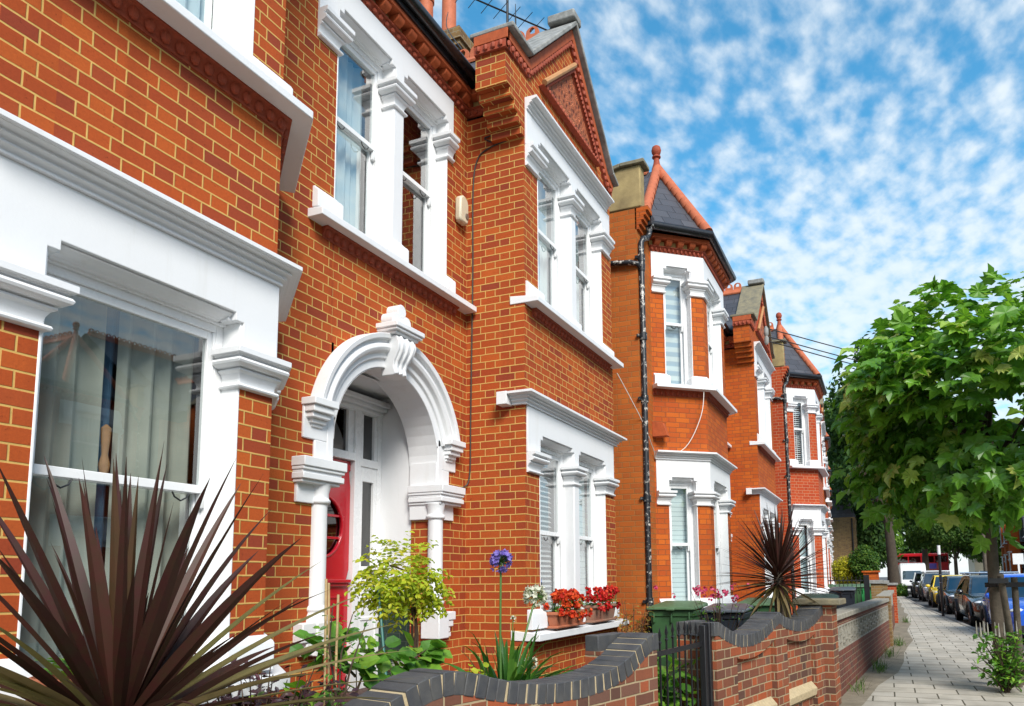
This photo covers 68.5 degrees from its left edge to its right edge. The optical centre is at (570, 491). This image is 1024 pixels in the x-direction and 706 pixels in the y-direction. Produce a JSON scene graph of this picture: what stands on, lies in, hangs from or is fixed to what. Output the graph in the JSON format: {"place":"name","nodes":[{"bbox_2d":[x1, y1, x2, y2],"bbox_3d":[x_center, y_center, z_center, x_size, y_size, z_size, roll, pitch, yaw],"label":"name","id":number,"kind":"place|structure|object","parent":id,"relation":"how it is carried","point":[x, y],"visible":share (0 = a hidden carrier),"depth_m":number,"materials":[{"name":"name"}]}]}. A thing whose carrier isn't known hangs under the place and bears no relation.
{"place":"outdoors","nodes":[
{"label":"outdoors","id":0,"kind":"place"},
{"bbox_2d":[433,0,1023,576],"label":"sky","id":1,"kind":"structure","parent":0,"point":[843,156],"materials":[{"name":"blue"}]},
{"bbox_2d":[840,598,912,705],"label":"verge","id":2,"kind":"structure","parent":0,"point":[849,697],"depth_m":11.12,"materials":[{"name":"soil"}]},
{"bbox_2d":[868,655,893,672],"bbox_3d":[4.593,2.542,11.212,0.502,0.238,1.274,-3,-7,23],"label":"grass tuft","id":3,"kind":"object","parent":2,"relation":"on","point":[880,667],"visible":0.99,"depth_m":11.07,"materials":[{"name":"green plant"}]},
{"bbox_2d":[876,590,894,630],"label":"screen wall","id":4,"kind":"structure","parent":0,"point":[887,593],"depth_m":19.51,"materials":[{"name":"concrete"}]},
{"bbox_2d":[862,596,1023,705],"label":"pavement","id":5,"kind":"structure","parent":0,"point":[937,664],"depth_m":10.69,"materials":[{"name":"concrete"}]},
{"bbox_2d":[824,330,954,586],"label":"street tree","id":6,"kind":"object","parent":5,"relation":"on","point":[840,457],"visible":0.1,"depth_m":56.06,"materials":[{"name":"green plant"}]},
{"bbox_2d":[896,583,908,597],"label":"roadside bush","id":7,"kind":"object","parent":5,"relation":"on","point":[902,590],"visible":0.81,"depth_m":51.44,"materials":[{"name":"green plant"}]},
{"bbox_2d":[830,263,1023,675],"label":"young plane tree","id":8,"kind":"object","parent":5,"relation":"on","point":[932,450],"visible":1,"depth_m":9.12,"materials":[{"name":"green plant"}]},
{"bbox_2d":[989,578,1008,582],"bbox_3d":[5.299,1.099,9.266,0.200,0.060,0.757,-5,-8,30],"label":"tree tie","id":9,"kind":"object","parent":8,"relation":"attached to","point":[998,580],"visible":1,"depth_m":8.94,"materials":[{"name":"black rubber"}]},
{"bbox_2d":[985,582,1023,586],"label":"tree tie","id":10,"kind":"object","parent":8,"relation":"attached to","point":[1015,584],"visible":0.76,"depth_m":9.44,"materials":[{"name":"black rubber"}]},
{"bbox_2d":[971,621,1023,692],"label":"tree pit weeds","id":11,"kind":"object","parent":5,"relation":"on","point":[1008,674],"visible":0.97,"depth_m":8.83,"materials":[{"name":"green plant"}]},
{"bbox_2d":[997,574,1022,687],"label":"tree stake","id":12,"kind":"object","parent":5,"relation":"on","point":[1005,608],"visible":0.42,"depth_m":9.04,"materials":[{"name":"brown wood"}]},
{"bbox_2d":[1011,577,1023,684],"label":"tree stake","id":13,"kind":"object","parent":5,"relation":"on","point":[1016,606],"visible":0.56,"depth_m":9.50,"materials":[{"name":"brown wood"}]},
{"bbox_2d":[879,577,1023,650],"bbox_3d":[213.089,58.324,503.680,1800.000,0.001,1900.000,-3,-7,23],"label":"road","id":14,"kind":"structure","parent":0,"point":[926,605],"depth_m":32.89,"materials":[{"name":"asphalt"}]},
{"bbox_2d":[898,563,925,591],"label":"white van","id":15,"kind":"object","parent":14,"relation":"on","point":[907,571],"visible":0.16,"depth_m":60.69,"materials":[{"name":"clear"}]},
{"bbox_2d":[909,572,934,597],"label":"parked car","id":16,"kind":"object","parent":14,"relation":"on","point":[914,584],"visible":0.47,"depth_m":50.70,"materials":[{"name":"paint"}]},
{"bbox_2d":[897,553,949,573],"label":"red bus","id":17,"kind":"object","parent":14,"relation":"on","point":[917,558],"visible":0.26,"depth_m":91.68,"materials":[{"name":"paint"}]},
{"bbox_2d":[897,508,955,570],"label":"street tree","id":18,"kind":"object","parent":14,"relation":"on","point":[907,521],"visible":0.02,"depth_m":81.37,"materials":[{"name":"green plant"}]},
{"bbox_2d":[896,526,966,564],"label":"street tree","id":19,"kind":"object","parent":14,"relation":"on","point":[907,550],"visible":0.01,"depth_m":105.30,"materials":[{"name":"green plant"}]},
{"bbox_2d":[917,570,949,601],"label":"parked car","id":20,"kind":"object","parent":14,"relation":"on","point":[922,589],"visible":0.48,"depth_m":44.36,"materials":[{"name":"silver metal"}]},
{"bbox_2d":[903,523,981,574],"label":"street tree","id":21,"kind":"object","parent":14,"relation":"on","point":[924,539],"visible":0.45,"depth_m":65.00,"materials":[{"name":"green plant"}]},
{"bbox_2d":[926,575,962,607],"bbox_3d":[18.219,4.756,35.996,2.130,1.510,3.948,-3,-7,21],"label":"parked car","id":22,"kind":"object","parent":14,"relation":"on","point":[932,592],"visible":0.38,"depth_m":35.86,"materials":[{"name":"yellow paint"}]},
{"bbox_2d":[936,576,962,613],"bbox_3d":[15.873,4.110,30.069,2.170,1.460,4.356,-3,-7,20],"label":"parked car","id":23,"kind":"object","parent":14,"relation":"on","point":[950,584],"visible":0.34,"depth_m":29.76,"materials":[{"name":"grey paint"}]},
{"bbox_2d":[902,596,1023,651],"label":"kerb","id":24,"kind":"structure","parent":14,"relation":"on","point":[964,624],"depth_m":24.03,"materials":[{"name":"concrete"}]},
{"bbox_2d":[937,545,944,615],"bbox_3d":[12.669,3.056,25.626,0.104,2.430,0.099,-3,-7,23],"label":"sign pole","id":25,"kind":"object","parent":24,"relation":"on","point":[940,578],"visible":0.94,"depth_m":25.60,"materials":[{"name":"white metal"}]},
{"bbox_2d":[952,571,1018,625],"bbox_3d":[13.149,3.276,23.230,2.250,1.580,4.968,-3,-7,20],"label":"parked car","id":26,"kind":"object","parent":14,"relation":"on","point":[969,593],"visible":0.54,"depth_m":23.04,"materials":[{"name":"black paint"}]},
{"bbox_2d":[980,573,1023,639],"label":"parked car","id":27,"kind":"object","parent":14,"relation":"on","point":[985,615],"visible":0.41,"depth_m":17.49,"materials":[{"name":"blue paint"}]},
{"bbox_2d":[1005,526,1023,572],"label":"gabled house","id":28,"kind":"structure","parent":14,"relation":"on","point":[1012,549],"depth_m":59.29,"materials":[{"name":"brick"}]},
{"bbox_2d":[1012,553,1023,572],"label":"board sign","id":29,"kind":"object","parent":14,"relation":"on","point":[1018,558],"visible":0.67,"depth_m":36.28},
{"bbox_2d":[951,530,1002,568],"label":"street tree","id":30,"kind":"object","parent":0,"point":[979,559],"visible":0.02,"depth_m":85.92,"materials":[{"name":"green plant"}]},
{"bbox_2d":[965,555,1002,575],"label":"building","id":31,"kind":"structure","parent":0,"point":[975,566],"depth_m":96.93,"materials":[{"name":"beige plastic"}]},
{"bbox_2d":[999,525,1005,571],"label":"gabled house","id":32,"kind":"structure","parent":0,"point":[1002,548],"depth_m":75.92,"materials":[{"name":"brick"}]},
{"bbox_2d":[1002,524,1009,571],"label":"gabled house","id":33,"kind":"structure","parent":0,"point":[1005,544],"depth_m":67.62,"materials":[{"name":"brick"}]},
{"label":"garden ground","id":34,"kind":"structure","parent":0,"visible":0},
{"bbox_2d":[26,658,74,700],"bbox_3d":[-1.851,1.220,2.828,0.360,1.183,0.600,-3,-7,23],"label":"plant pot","id":35,"kind":"object","parent":34,"relation":"on","point":[48,671],"visible":0.09,"depth_m":2.81,"materials":[{"name":"ceramic"}]},
{"bbox_2d":[0,0,312,705],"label":"bay fronted house","id":36,"kind":"structure","parent":34,"relation":"on","point":[152,152],"depth_m":3.73,"materials":[{"name":"red brick"}]},
{"bbox_2d":[15,247,241,670],"bbox_3d":[-2.214,-0.018,3.632,0.453,2.020,1.055,-3,-7,23],"label":"window","id":37,"kind":"structure","parent":36,"relation":"in","point":[73,394],"depth_m":3.83,"materials":[{"name":"white glass"}]},
{"bbox_2d":[176,0,254,56],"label":"window","id":38,"kind":"structure","parent":36,"relation":"in","point":[233,20],"depth_m":4.36,"materials":[{"name":"white glass"}]},
{"bbox_2d":[0,444,405,705],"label":"cordyline","id":39,"kind":"object","parent":34,"relation":"on","point":[126,648],"visible":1,"depth_m":2.31,"materials":[{"name":"brown plant"}]},
{"bbox_2d":[194,653,358,705],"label":"purple shrub","id":40,"kind":"object","parent":34,"relation":"on","point":[259,691],"visible":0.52,"depth_m":3.60,"materials":[{"name":"green plant"}]},
{"bbox_2d":[323,579,326,705],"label":"garden cane","id":41,"kind":"object","parent":34,"relation":"on","point":[325,636],"visible":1,"depth_m":3.71,"materials":[{"name":"brown wood"}]},
{"bbox_2d":[327,583,329,683],"bbox_3d":[-1.176,1.099,3.648,0.012,1.301,0.149,3,-8,-31],"label":"garden cane","id":42,"kind":"object","parent":34,"relation":"on","point":[328,618],"visible":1,"depth_m":3.74,"materials":[{"name":"brown wood"}]},
{"bbox_2d":[317,681,344,705],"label":"bright green plant","id":43,"kind":"object","parent":34,"relation":"on","point":[330,701],"visible":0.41,"depth_m":3.57,"materials":[{"name":"green plant"}]},
{"bbox_2d":[334,595,339,705],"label":"garden cane","id":44,"kind":"object","parent":34,"relation":"on","point":[336,642],"visible":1,"depth_m":3.75,"materials":[{"name":"brown wood"}]},
{"bbox_2d":[313,603,381,705],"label":"rose bush","id":45,"kind":"object","parent":34,"relation":"on","point":[332,676],"visible":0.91,"depth_m":3.71,"materials":[{"name":"green plant"}]},
{"bbox_2d":[102,0,628,705],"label":"gabled house","id":46,"kind":"structure","parent":34,"relation":"on","point":[410,104],"depth_m":7.34,"materials":[{"name":"red brick"}]},
{"bbox_2d":[323,458,350,690],"bbox_3d":[-2.217,0.698,6.414,0.090,2.070,0.978,-3,-7,23],"label":"door","id":47,"kind":"structure","parent":46,"relation":"in","point":[338,511],"depth_m":6.76,"materials":[{"name":"red wood"}]},
{"bbox_2d":[334,38,394,241],"bbox_3d":[-1.899,-2.988,6.445,0.356,1.930,0.760,-3,-7,23],"label":"window","id":48,"kind":"structure","parent":46,"relation":"in","point":[349,141],"depth_m":6.68,"materials":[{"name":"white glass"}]},
{"bbox_2d":[403,100,447,278],"bbox_3d":[-1.502,-2.899,7.243,0.244,1.930,0.767,-3,-7,23],"label":"window","id":49,"kind":"structure","parent":46,"relation":"in","point":[434,195],"depth_m":7.53,"materials":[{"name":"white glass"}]},
{"bbox_2d":[455,195,468,225],"bbox_3d":[-1.118,-2.908,7.738,0.083,0.296,0.170,-3,-7,23],"label":"alarm box","id":50,"kind":"object","parent":46,"relation":"attached to","point":[461,212],"visible":1,"depth_m":7.68,"materials":[{"name":"beige plastic"}]},
{"bbox_2d":[461,135,505,487],"bbox_3d":[-0.863,-1.923,7.558,0.582,3.804,0.282,-3,-7,23],"label":"wall cable","id":51,"kind":"object","parent":46,"relation":"attached to","point":[472,294],"depth_m":7.79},
{"bbox_2d":[455,0,547,32],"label":"tv aerial","id":52,"kind":"object","parent":46,"relation":"attached to","point":[507,11],"visible":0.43,"depth_m":12.46,"materials":[{"name":"black metal"}]},
{"bbox_2d":[537,168,570,314],"bbox_3d":[-0.333,-2.773,8.433,0.357,1.930,0.910,-3,-7,23],"label":"window","id":53,"kind":"structure","parent":46,"relation":"in","point":[549,221],"depth_m":8.74,"materials":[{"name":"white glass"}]},
{"bbox_2d":[539,445,574,629],"bbox_3d":[-0.262,0.478,8.037,0.289,2.020,0.910,-3,-7,23],"label":"window","id":54,"kind":"structure","parent":46,"relation":"in","point":[559,459],"depth_m":8.39,"materials":[{"name":"white glass"}]},
{"bbox_2d":[542,588,592,628],"bbox_3d":[-0.016,1.206,7.825,0.285,0.397,0.902,-3,-7,23],"label":"geranium trough","id":55,"kind":"object","parent":46,"relation":"attached to","point":[559,617],"visible":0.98,"depth_m":7.65,"materials":[{"name":"ceramic"}]},
{"bbox_2d":[547,212,602,343],"bbox_3d":[0.059,-2.665,9.388,0.378,1.930,0.905,-3,-7,23],"label":"window","id":56,"kind":"structure","parent":46,"relation":"in","point":[588,264],"depth_m":9.68,"materials":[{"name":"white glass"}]},
{"bbox_2d":[579,459,606,604],"bbox_3d":[0.142,0.585,8.986,0.284,2.020,0.905,-3,-7,23],"label":"window","id":57,"kind":"structure","parent":46,"relation":"in","point":[592,507],"depth_m":9.31,"materials":[{"name":"white glass"}]},
{"bbox_2d":[583,585,620,622],"bbox_3d":[0.363,1.298,8.746,0.297,0.422,0.883,-3,-7,23],"label":"geranium trough","id":58,"kind":"object","parent":46,"relation":"attached to","point":[603,610],"visible":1,"depth_m":8.60,"materials":[{"name":"ceramic"}]},
{"bbox_2d":[281,620,452,705],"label":"round leaf shrub","id":59,"kind":"object","parent":34,"relation":"on","point":[432,648],"visible":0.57,"depth_m":4.19,"materials":[{"name":"plant"}]},
{"bbox_2d":[377,590,386,674],"bbox_3d":[-1.219,1.265,4.968,0.018,1.285,0.367,4,-8,-36],"label":"garden cane","id":60,"kind":"object","parent":34,"relation":"on","point":[381,624],"visible":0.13,"depth_m":5.08,"materials":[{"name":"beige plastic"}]},
{"bbox_2d":[344,531,455,675],"bbox_3d":[-1.230,1.073,5.475,0.588,1.582,1.016,-3,-7,23],"label":"potted wisteria","id":61,"kind":"object","parent":34,"relation":"on","point":[400,601],"visible":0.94,"depth_m":5.36,"materials":[{"name":"plant"}]},
{"bbox_2d":[467,662,488,675],"bbox_3d":[-0.587,1.525,4.675,0.182,0.882,0.255,-2,-7,11],"label":"lime plant","id":62,"kind":"object","parent":34,"relation":"on","point":[475,670],"visible":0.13,"depth_m":4.72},
{"bbox_2d":[343,632,658,705],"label":"garden wall","id":63,"kind":"structure","parent":34,"relation":"on","point":[618,669],"depth_m":4.05,"materials":[{"name":"brick"}]},
{"bbox_2d":[445,549,577,680],"bbox_3d":[-0.397,1.000,5.059,1.269,1.234,1.260,2,-7,-19],"label":"agapanthus","id":64,"kind":"object","parent":34,"relation":"on","point":[513,668],"visible":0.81,"depth_m":5.10,"materials":[{"name":"green plant"}]},
{"bbox_2d":[612,600,653,632],"bbox_3d":[0.730,1.907,9.154,0.530,1.144,0.598,3,-7,-25],"label":"dry shrub","id":65,"kind":"object","parent":34,"relation":"on","point":[638,629],"visible":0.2,"depth_m":9.16,"materials":[{"name":"orange plant"}]},
{"bbox_2d":[541,145,736,632],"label":"bay fronted house","id":66,"kind":"structure","parent":34,"relation":"on","point":[673,276],"depth_m":11.07,"materials":[{"name":"brick"}]},
{"bbox_2d":[617,373,703,457],"bbox_3d":[1.209,-1.071,10.698,1.768,1.117,0.366,5,-9,-39],"label":"drooping cable","id":67,"kind":"object","parent":66,"relation":"on","point":[642,421],"visible":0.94,"depth_m":10.90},
{"bbox_2d":[652,421,669,437],"bbox_3d":[1.315,-0.910,10.899,0.228,0.229,0.120,-3,-7,23],"label":"vent box","id":68,"kind":"object","parent":66,"relation":"attached to","point":[659,430],"visible":1,"depth_m":10.86,"materials":[{"name":"orange plastic"}]},
{"bbox_2d":[663,272,692,384],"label":"window","id":69,"kind":"structure","parent":66,"relation":"in","point":[677,310],"depth_m":11.49,"materials":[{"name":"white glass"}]},
{"bbox_2d":[669,481,699,600],"bbox_3d":[1.618,0.808,11.031,0.460,2.020,0.284,2,-7,-18],"label":"window","id":70,"kind":"structure","parent":66,"relation":"in","point":[683,518],"depth_m":11.11,"materials":[{"name":"white glass"}]},
{"bbox_2d":[707,298,722,393],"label":"window","id":71,"kind":"structure","parent":66,"relation":"in","point":[714,331],"depth_m":12.60,"materials":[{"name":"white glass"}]},
{"bbox_2d":[714,488,730,602],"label":"window","id":72,"kind":"structure","parent":66,"relation":"in","point":[720,519],"depth_m":12.21,"materials":[{"name":"white glass"}]},
{"bbox_2d":[646,601,707,682],"bbox_3d":[1.444,1.994,9.905,0.660,1.085,0.909,-3,-7,23],"label":"wheelie bin","id":73,"kind":"object","parent":34,"relation":"on","point":[667,613],"visible":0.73,"depth_m":9.64,"materials":[{"name":"green plastic"}]},
{"bbox_2d":[657,655,699,705],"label":"plant","id":74,"kind":"object","parent":34,"relation":"on","point":[664,689],"visible":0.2,"depth_m":5.75,"materials":[{"name":"green plant"}]},
{"bbox_2d":[540,312,829,613],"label":"bay fronted house","id":75,"kind":"structure","parent":34,"relation":"on","point":[797,382],"depth_m":19.34,"materials":[{"name":"brick"}]},
{"bbox_2d":[796,412,801,463],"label":"window","id":76,"kind":"structure","parent":75,"relation":"in","point":[799,432],"depth_m":21.45,"materials":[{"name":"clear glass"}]},
{"bbox_2d":[793,398,809,465],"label":"window","id":77,"kind":"structure","parent":75,"relation":"in","point":[805,442],"depth_m":19.66,"materials":[{"name":"white glass"}]},
{"bbox_2d":[799,521,816,592],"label":"window","id":78,"kind":"structure","parent":75,"relation":"in","point":[811,547],"depth_m":19.31,"materials":[{"name":"white glass"}]},
{"bbox_2d":[816,411,820,462],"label":"window","id":79,"kind":"structure","parent":75,"relation":"in","point":[817,424],"depth_m":20.80,"materials":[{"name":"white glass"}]},
{"bbox_2d":[822,524,827,586],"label":"window","id":80,"kind":"structure","parent":75,"relation":"in","point":[823,539],"depth_m":20.41,"materials":[{"name":"white glass"}]},
{"bbox_2d":[653,583,751,630],"bbox_3d":[1.691,1.812,9.285,1.127,1.339,0.932,-3,-7,23],"label":"pink flower bush","id":81,"kind":"object","parent":34,"relation":"on","point":[696,588],"visible":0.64,"depth_m":9.22,"materials":[{"name":"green plant"}]},
{"bbox_2d":[699,603,753,630],"bbox_3d":[2.111,2.027,10.045,0.631,1.036,0.873,-3,-7,23],"label":"wheelie bin","id":82,"kind":"object","parent":34,"relation":"on","point":[727,612],"visible":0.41,"depth_m":9.78,"materials":[{"name":"grey plastic"}]},
{"bbox_2d":[672,278,782,601],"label":"gabled house","id":83,"kind":"structure","parent":34,"relation":"on","point":[749,356],"depth_m":15.94,"materials":[{"name":"orange brick"}]},
{"bbox_2d":[757,372,765,441],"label":"window","id":84,"kind":"structure","parent":83,"relation":"in","point":[760,375],"depth_m":17.03,"materials":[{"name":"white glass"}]},
{"bbox_2d":[765,383,771,448],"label":"window","id":85,"kind":"structure","parent":83,"relation":"in","point":[767,401],"depth_m":17.93,"materials":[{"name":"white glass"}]},
{"bbox_2d":[676,605,826,705],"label":"garden wall","id":86,"kind":"structure","parent":34,"relation":"on","point":[768,658],"depth_m":6.77,"materials":[{"name":"brick"}]},
{"bbox_2d":[652,621,713,705],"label":"garden gate","id":87,"kind":"structure","parent":86,"relation":"attached to","point":[704,644],"depth_m":5.58,"materials":[{"name":"black metal"}]},
{"bbox_2d":[737,598,774,614],"bbox_3d":[2.806,2.098,10.922,0.660,1.085,0.909,-3,-7,23],"label":"wheelie bin","id":88,"kind":"object","parent":34,"relation":"on","point":[765,606],"visible":0.16,"depth_m":10.63,"materials":[{"name":"green plastic"}]},
{"bbox_2d":[709,504,842,617],"bbox_3d":[2.177,1.201,7.824,1.434,2.240,1.384,-3,-7,23],"label":"cordyline","id":89,"kind":"object","parent":34,"relation":"on","point":[779,556],"visible":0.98,"depth_m":7.81,"materials":[{"name":"brown plant"}]},
{"bbox_2d":[793,375,830,583],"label":"gabled house","id":90,"kind":"structure","parent":34,"relation":"on","point":[826,494],"depth_m":24.45,"materials":[{"name":"paint"}]},
{"bbox_2d":[795,593,838,607],"bbox_3d":[4.152,2.260,12.518,0.672,1.105,0.923,-3,-7,23],"label":"wheelie bin","id":91,"kind":"object","parent":34,"relation":"on","point":[820,595],"visible":0.09,"depth_m":12.38,"materials":[{"name":"green plastic"}]},
{"bbox_2d":[823,432,832,583],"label":"bay fronted house","id":92,"kind":"structure","parent":34,"relation":"on","point":[825,458],"depth_m":28.30,"materials":[{"name":"white paint"}]},
{"bbox_2d":[825,426,831,553],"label":"gabled house","id":93,"kind":"structure","parent":34,"relation":"on","point":[829,513],"depth_m":34.04,"materials":[{"name":"paint"}]},
{"bbox_2d":[769,341,851,363],"bbox_3d":[16.428,-4.016,26.718,32.231,3.821,0.367,5,-9,-41],"label":"overhead wire","id":94,"kind":"object","parent":93,"relation":"attached to","point":[807,351],"visible":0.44,"depth_m":16.86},
{"bbox_2d":[768,336,942,378],"bbox_3d":[16.428,-3.966,26.712,32.231,3.521,0.367,5,-9,-41],"label":"overhead wire","id":95,"kind":"object","parent":93,"relation":"attached to","point":[811,348],"visible":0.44,"depth_m":16.90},
{"bbox_2d":[827,466,833,583],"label":"bay fronted house","id":96,"kind":"structure","parent":34,"relation":"on","point":[829,471],"depth_m":36.99,"materials":[{"name":"white paint"}]},
{"bbox_2d":[828,586,855,608],"bbox_3d":[7.096,3.036,19.481,0.683,1.124,0.938,-3,-7,23],"label":"wheelie bin","id":97,"kind":"object","parent":34,"relation":"on","point":[848,592],"visible":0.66,"depth_m":19.15,"materials":[{"name":"grey plastic"}]},
{"bbox_2d":[792,596,893,705],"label":"screen wall","id":98,"kind":"structure","parent":34,"relation":"on","point":[856,636],"depth_m":9.61,"materials":[{"name":"brick"}]},
{"bbox_2d":[831,556,856,583],"bbox_3d":[12.593,4.088,34.003,1.599,2.345,1.299,3,-8,-28],"label":"golden bush","id":99,"kind":"object","parent":34,"relation":"on","point":[841,572],"visible":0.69,"depth_m":33.70,"materials":[{"name":"yellow plant"}]},
{"bbox_2d":[830,487,859,583],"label":"yellow brick building","id":100,"kind":"structure","parent":34,"relation":"on","point":[844,534],"depth_m":58.35,"materials":[{"name":"brick"}]},
{"bbox_2d":[828,575,869,602],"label":"railings","id":101,"kind":"object","parent":34,"relation":"on","point":[866,587],"visible":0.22,"depth_m":20.41,"materials":[{"name":"black metal"}]},
{"bbox_2d":[835,584,862,603],"bbox_3d":[8.392,3.369,22.607,0.706,1.163,0.967,-2,-7,8],"label":"wheelie bin","id":102,"kind":"object","parent":34,"relation":"on","point":[858,595],"visible":0.24,"depth_m":22.24,"materials":[{"name":"green plastic"}]},
{"bbox_2d":[847,544,880,583],"bbox_3d":[13.104,3.753,33.361,1.436,2.847,1.774,-3,-7,23],"label":"round bush","id":103,"kind":"object","parent":34,"relation":"on","point":[864,559],"visible":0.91,"depth_m":33.05,"materials":[{"name":"green plant"}]},
{"bbox_2d":[823,392,905,526],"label":"street tree","id":104,"kind":"object","parent":34,"relation":"on","point":[826,403],"visible":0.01,"depth_m":70.20,"materials":[{"name":"green plant"}]},
{"bbox_2d":[861,571,879,579],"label":"gate pier","id":105,"kind":"structure","parent":34,"relation":"on","point":[873,575],"depth_m":24.04,"materials":[{"name":"orange brick"}]},
{"bbox_2d":[869,580,884,598],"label":"gate pier","id":106,"kind":"structure","parent":34,"relation":"on","point":[876,587],"depth_m":20.45,"materials":[{"name":"yellow brick"}]},
{"bbox_2d":[852,499,902,570],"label":"dark tree","id":107,"kind":"object","parent":34,"relation":"on","point":[868,537],"visible":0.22,"depth_m":59.28,"materials":[{"name":"green plant"}]},
{"bbox_2d":[873,515,905,562],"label":"light green tree","id":108,"kind":"object","parent":34,"relation":"on","point":[898,541],"visible":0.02,"depth_m":72.05,"materials":[{"name":"green plant"}]},
{"bbox_2d":[887,583,898,622],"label":"gate pier","id":109,"kind":"structure","parent":34,"relation":"on","point":[891,586],"depth_m":22.23,"materials":[{"name":"brick"}]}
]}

